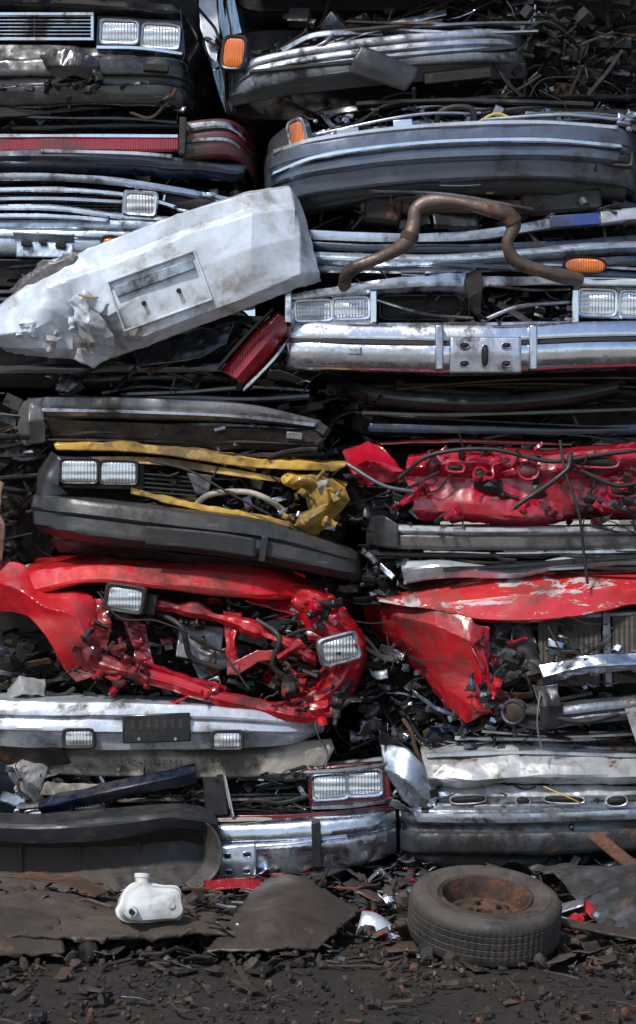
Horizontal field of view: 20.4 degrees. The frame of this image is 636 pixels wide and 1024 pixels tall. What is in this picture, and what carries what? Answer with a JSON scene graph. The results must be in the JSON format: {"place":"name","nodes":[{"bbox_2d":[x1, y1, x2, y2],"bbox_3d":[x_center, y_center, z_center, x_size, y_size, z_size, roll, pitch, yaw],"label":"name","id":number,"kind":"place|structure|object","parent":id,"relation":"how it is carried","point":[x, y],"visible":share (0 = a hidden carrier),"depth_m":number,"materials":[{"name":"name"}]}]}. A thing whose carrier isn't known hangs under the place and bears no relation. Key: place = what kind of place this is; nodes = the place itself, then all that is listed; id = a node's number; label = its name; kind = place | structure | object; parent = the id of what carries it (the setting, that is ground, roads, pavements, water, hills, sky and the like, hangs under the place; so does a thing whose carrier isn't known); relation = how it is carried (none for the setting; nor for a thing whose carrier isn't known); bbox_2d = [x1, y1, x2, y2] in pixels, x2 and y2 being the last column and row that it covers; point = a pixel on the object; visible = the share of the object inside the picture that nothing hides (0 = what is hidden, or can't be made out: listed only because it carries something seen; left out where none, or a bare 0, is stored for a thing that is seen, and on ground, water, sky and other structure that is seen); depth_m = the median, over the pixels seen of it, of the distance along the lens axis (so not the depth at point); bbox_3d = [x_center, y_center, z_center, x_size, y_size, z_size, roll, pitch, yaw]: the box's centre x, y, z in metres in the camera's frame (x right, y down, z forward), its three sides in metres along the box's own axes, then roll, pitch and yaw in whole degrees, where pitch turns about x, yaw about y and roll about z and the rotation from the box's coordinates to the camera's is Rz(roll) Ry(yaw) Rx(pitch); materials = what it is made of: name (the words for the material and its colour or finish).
{"place":"outdoors","nodes":[
{"label":"outdoors","id":0,"kind":"place"},
{"bbox_2d":[0,564,635,1023],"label":"ground","id":1,"kind":"structure","parent":0,"point":[306,1010],"depth_m":6.29,"materials":[{"name":"black soil"}]},
{"bbox_2d":[0,906,64,957],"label":"curled rubber mat","id":2,"kind":"object","parent":1,"relation":"on","point":[14,920],"visible":1,"depth_m":6.72,"materials":[{"name":"rubber"}]},
{"bbox_2d":[0,803,222,895],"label":"black bumper cover","id":3,"kind":"object","parent":1,"relation":"on","point":[175,844],"visible":0.92,"depth_m":7.74,"materials":[{"name":"grey plastic"}]},
{"bbox_2d":[0,730,396,878],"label":"crushed sedan","id":4,"kind":"object","parent":1,"relation":"on","point":[282,826],"visible":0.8,"depth_m":7.88,"materials":[{"name":"silver metal"}]},
{"bbox_2d":[4,719,333,800],"bbox_3d":[-0.669,1.170,9.747,1.487,0.308,3.806,0,0,0],"label":"crushed beige car","id":5,"kind":"object","parent":4,"relation":"on","point":[244,762],"visible":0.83,"depth_m":7.91,"materials":[{"name":"silver metal"}]},
{"bbox_2d":[0,676,324,766],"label":"crushed silver hatchback","id":6,"kind":"object","parent":5,"relation":"on","point":[39,723],"visible":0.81,"depth_m":7.82,"materials":[{"name":"paint"}]},
{"bbox_2d":[0,550,392,767],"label":"crushed red car","id":7,"kind":"object","parent":6,"relation":"on","point":[195,631],"visible":0.94,"depth_m":7.88,"materials":[{"name":"paint"}]},
{"bbox_2d":[0,481,4,560],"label":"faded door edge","id":8,"kind":"object","parent":7,"relation":"on","point":[2,530],"visible":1,"depth_m":7.93,"materials":[{"name":"metal"}]},
{"bbox_2d":[0,392,88,564],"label":"crushed dark hatchback","id":9,"kind":"object","parent":7,"relation":"on","point":[26,541],"visible":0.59,"depth_m":8.31,"materials":[{"name":"metal"}]},
{"bbox_2d":[31,438,374,580],"bbox_3d":[-0.515,-0.013,9.745,1.551,0.653,3.969,0,0,0],"label":"crushed yellow car","id":10,"kind":"object","parent":7,"relation":"on","point":[287,515],"visible":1,"depth_m":7.92,"materials":[{"name":"paint"}]},
{"bbox_2d":[15,395,331,460],"bbox_3d":[-0.663,-0.383,9.773,1.450,0.301,3.795,0,0,0],"label":"crushed taupe car","id":11,"kind":"object","parent":10,"relation":"on","point":[245,429],"visible":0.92,"depth_m":7.96,"materials":[{"name":"paint"}]},
{"bbox_2d":[0,307,323,403],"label":"crushed dark car","id":12,"kind":"object","parent":11,"relation":"on","point":[231,358],"visible":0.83,"depth_m":7.99,"materials":[{"name":"black metal"}]},
{"bbox_2d":[0,213,242,326],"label":"crushed pale blue car","id":13,"kind":"object","parent":12,"relation":"on","point":[29,242],"visible":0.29,"depth_m":7.94,"materials":[{"name":"metal"}]},
{"bbox_2d":[0,173,254,310],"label":"crushed silver car","id":14,"kind":"object","parent":13,"relation":"on","point":[146,201],"visible":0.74,"depth_m":7.96,"materials":[{"name":"grey paint"}]},
{"bbox_2d":[0,117,263,196],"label":"crushed maroon car","id":15,"kind":"object","parent":14,"relation":"on","point":[220,154],"visible":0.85,"depth_m":7.97,"materials":[{"name":"paint"}]},
{"bbox_2d":[0,0,226,133],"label":"crushed black car","id":16,"kind":"object","parent":15,"relation":"on","point":[108,66],"visible":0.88,"depth_m":7.99,"materials":[{"name":"paint"}]},
{"bbox_2d":[217,0,229,83],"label":"crushed car","id":17,"kind":"object","parent":16,"relation":"on","point":[224,28],"visible":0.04,"depth_m":9.81,"materials":[{"name":"blue paint"}]},
{"bbox_2d":[225,0,239,33],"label":"crushed car","id":18,"kind":"object","parent":17,"relation":"on","point":[232,15],"visible":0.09,"depth_m":10.93,"materials":[{"name":"blue paint"}]},
{"bbox_2d":[207,874,360,952],"bbox_3d":[-0.092,1.593,7.035,0.451,0.157,0.886,0,0,16],"label":"bent brown sheet","id":19,"kind":"object","parent":1,"relation":"on","point":[275,912],"visible":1,"depth_m":6.86,"materials":[{"name":"brown metal"}]},
{"bbox_2d":[0,930,635,1023],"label":"soil clods and grit","id":20,"kind":"object","parent":1,"relation":"on","point":[583,1011],"visible":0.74,"depth_m":6.19,"materials":[{"name":"soil"}]},
{"bbox_2d":[0,941,635,1023],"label":"scattered offcuts","id":21,"kind":"object","parent":20,"relation":"on","point":[243,982],"visible":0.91,"depth_m":6.27,"materials":[{"name":"metal"}]},
{"bbox_2d":[3,861,635,979],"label":"ground scrap debris","id":22,"kind":"object","parent":1,"relation":"on","point":[587,943],"visible":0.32,"depth_m":6.67,"materials":[{"name":"brown metal"}]},
{"bbox_2d":[0,886,235,944],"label":"panel","id":23,"kind":"object","parent":22,"relation":"on","point":[66,909],"visible":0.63,"depth_m":6.83,"materials":[{"name":"brown metal"}]},
{"bbox_2d":[2,871,110,896],"bbox_3d":[-1.066,1.538,7.342,0.481,0.060,0.181,0,0,29],"label":"torn brown board","id":24,"kind":"object","parent":23,"relation":"on","point":[84,886],"visible":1,"depth_m":7.34,"materials":[{"name":"cardboard"}]},
{"bbox_2d":[0,881,250,937],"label":"debris","id":25,"kind":"object","parent":23,"relation":"on","point":[217,901],"visible":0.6,"depth_m":7.14,"materials":[{"name":"brown metal"}]},
{"bbox_2d":[115,873,182,922],"bbox_3d":[-0.656,1.500,6.856,0.273,0.217,0.247,0,0,-28],"label":"white plastic tank","id":26,"kind":"object","parent":23,"relation":"on","point":[142,899],"visible":0.97,"depth_m":6.77,"materials":[{"name":"white plastic"}]},
{"bbox_2d":[561,918,635,940],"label":"rusty flat bar","id":27,"kind":"object","parent":22,"relation":"on","point":[612,931],"visible":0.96,"depth_m":6.84,"materials":[{"name":"brown metal"}]},
{"bbox_2d":[255,116,463,869],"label":"loose scrap between stacks","id":28,"kind":"object","parent":1,"relation":"on","point":[350,716],"visible":0.09,"depth_m":8.41,"materials":[{"name":"black metal"}]},
{"bbox_2d":[205,854,623,938],"bbox_3d":[0.705,1.572,7.537,2.513,0.268,1.325,0,0,0],"label":"scrap debris under stack","id":29,"kind":"object","parent":1,"relation":"on","point":[394,899],"visible":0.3,"depth_m":7.55,"materials":[{"name":"black plastic"}]},
{"bbox_2d":[204,877,262,890],"bbox_3d":[-0.331,1.572,7.423,0.337,0.063,0.078,0,0,18],"label":"red plastic strip","id":30,"kind":"object","parent":29,"relation":"on","point":[251,884],"visible":0.72,"depth_m":7.43,"materials":[{"name":"red plastic"}]},
{"bbox_2d":[407,865,561,967],"bbox_3d":[0.640,1.548,6.801,0.592,0.292,0.597,0,0,0],"label":"car wheel","id":31,"kind":"object","parent":1,"relation":"on","point":[487,916],"visible":1,"depth_m":6.64,"materials":[{"name":"rubber"}]},
{"bbox_2d":[373,803,635,880],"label":"crushed dark bumper car","id":32,"kind":"object","parent":1,"relation":"on","point":[437,838],"visible":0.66,"depth_m":7.84,"materials":[{"name":"metal"}]},
{"bbox_2d":[359,696,635,853],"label":"crushed dirty white car","id":33,"kind":"object","parent":32,"relation":"on","point":[600,772],"visible":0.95,"depth_m":7.87,"materials":[{"name":"silver metal"}]},
{"bbox_2d":[349,570,635,783],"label":"crushed red car","id":34,"kind":"object","parent":33,"relation":"on","point":[543,653],"visible":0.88,"depth_m":7.88,"materials":[{"name":"paint"}]},
{"bbox_2d":[337,515,635,610],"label":"crushed silver strip car","id":35,"kind":"object","parent":34,"relation":"on","point":[406,556],"visible":0.94,"depth_m":7.94,"materials":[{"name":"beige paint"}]},
{"bbox_2d":[342,433,635,583],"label":"crushed crimson car","id":36,"kind":"object","parent":35,"relation":"on","point":[511,485],"visible":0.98,"depth_m":7.88,"materials":[{"name":"paint"}]},
{"bbox_2d":[329,375,635,450],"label":"crushed black hatchback","id":37,"kind":"object","parent":36,"relation":"on","point":[572,413],"visible":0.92,"depth_m":8.00,"materials":[{"name":"paint"}]},
{"bbox_2d":[276,267,635,415],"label":"crushed chrome bumper car","id":38,"kind":"object","parent":37,"relation":"on","point":[458,327],"visible":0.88,"depth_m":7.86,"materials":[{"name":"silver metal"}]},
{"bbox_2d":[0,186,320,367],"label":"crumpled white trunk lid","id":39,"kind":"object","parent":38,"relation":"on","point":[140,288],"visible":1,"depth_m":7.68,"materials":[{"name":"paint"}]},
{"bbox_2d":[338,194,583,291],"bbox_3d":[0.627,-1.175,7.763,1.096,0.419,0.267,0,0,2],"label":"exhaust pipe","id":40,"kind":"object","parent":38,"relation":"on","point":[510,217],"visible":1,"depth_m":7.67,"materials":[{"name":"metal"}]},
{"bbox_2d":[308,208,635,291],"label":"crushed striped car","id":41,"kind":"object","parent":38,"relation":"on","point":[604,257],"visible":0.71,"depth_m":7.94,"materials":[{"name":"grey paint"}]},
{"bbox_2d":[344,164,635,259],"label":"crushed undercarriage","id":42,"kind":"object","parent":41,"relation":"on","point":[386,215],"visible":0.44,"depth_m":7.94,"materials":[{"name":"metal"}]},
{"bbox_2d":[263,71,635,230],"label":"crushed blue grey sedan","id":43,"kind":"object","parent":42,"relation":"on","point":[543,145],"visible":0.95,"depth_m":7.86,"materials":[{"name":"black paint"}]},
{"bbox_2d":[193,0,576,188],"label":"crushed grey sedan","id":44,"kind":"object","parent":43,"relation":"on","point":[337,59],"visible":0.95,"depth_m":7.96,"materials":[{"name":"metal"}]},
{"bbox_2d":[223,0,524,31],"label":"crushed car","id":45,"kind":"object","parent":44,"relation":"on","point":[256,15],"visible":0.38,"depth_m":8.26,"materials":[{"name":"grey paint"}]},
{"bbox_2d":[393,0,635,133],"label":"scrap heap","id":46,"kind":"object","parent":42,"relation":"on","point":[593,51],"visible":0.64,"depth_m":8.16,"materials":[{"name":"grey metal"}]},
{"bbox_2d":[529,858,635,939],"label":"crumpled steel sheet","id":47,"kind":"object","parent":1,"relation":"on","point":[614,897],"visible":0.91,"depth_m":7.33,"materials":[{"name":"grey metal"}]},
{"bbox_2d":[586,831,635,865],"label":"rusty plank","id":48,"kind":"object","parent":47,"relation":"on","point":[610,848],"visible":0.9,"depth_m":7.60,"materials":[{"name":"metal"}]},
{"bbox_2d":[619,520,631,524],"bbox_3d":[2.763,0.163,9.771,1.632,0.434,3.858,0,0,0],"label":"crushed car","id":49,"kind":"object","parent":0,"point":[628,522],"depth_m":11.49,"materials":[{"name":"grey paint"}]}
]}

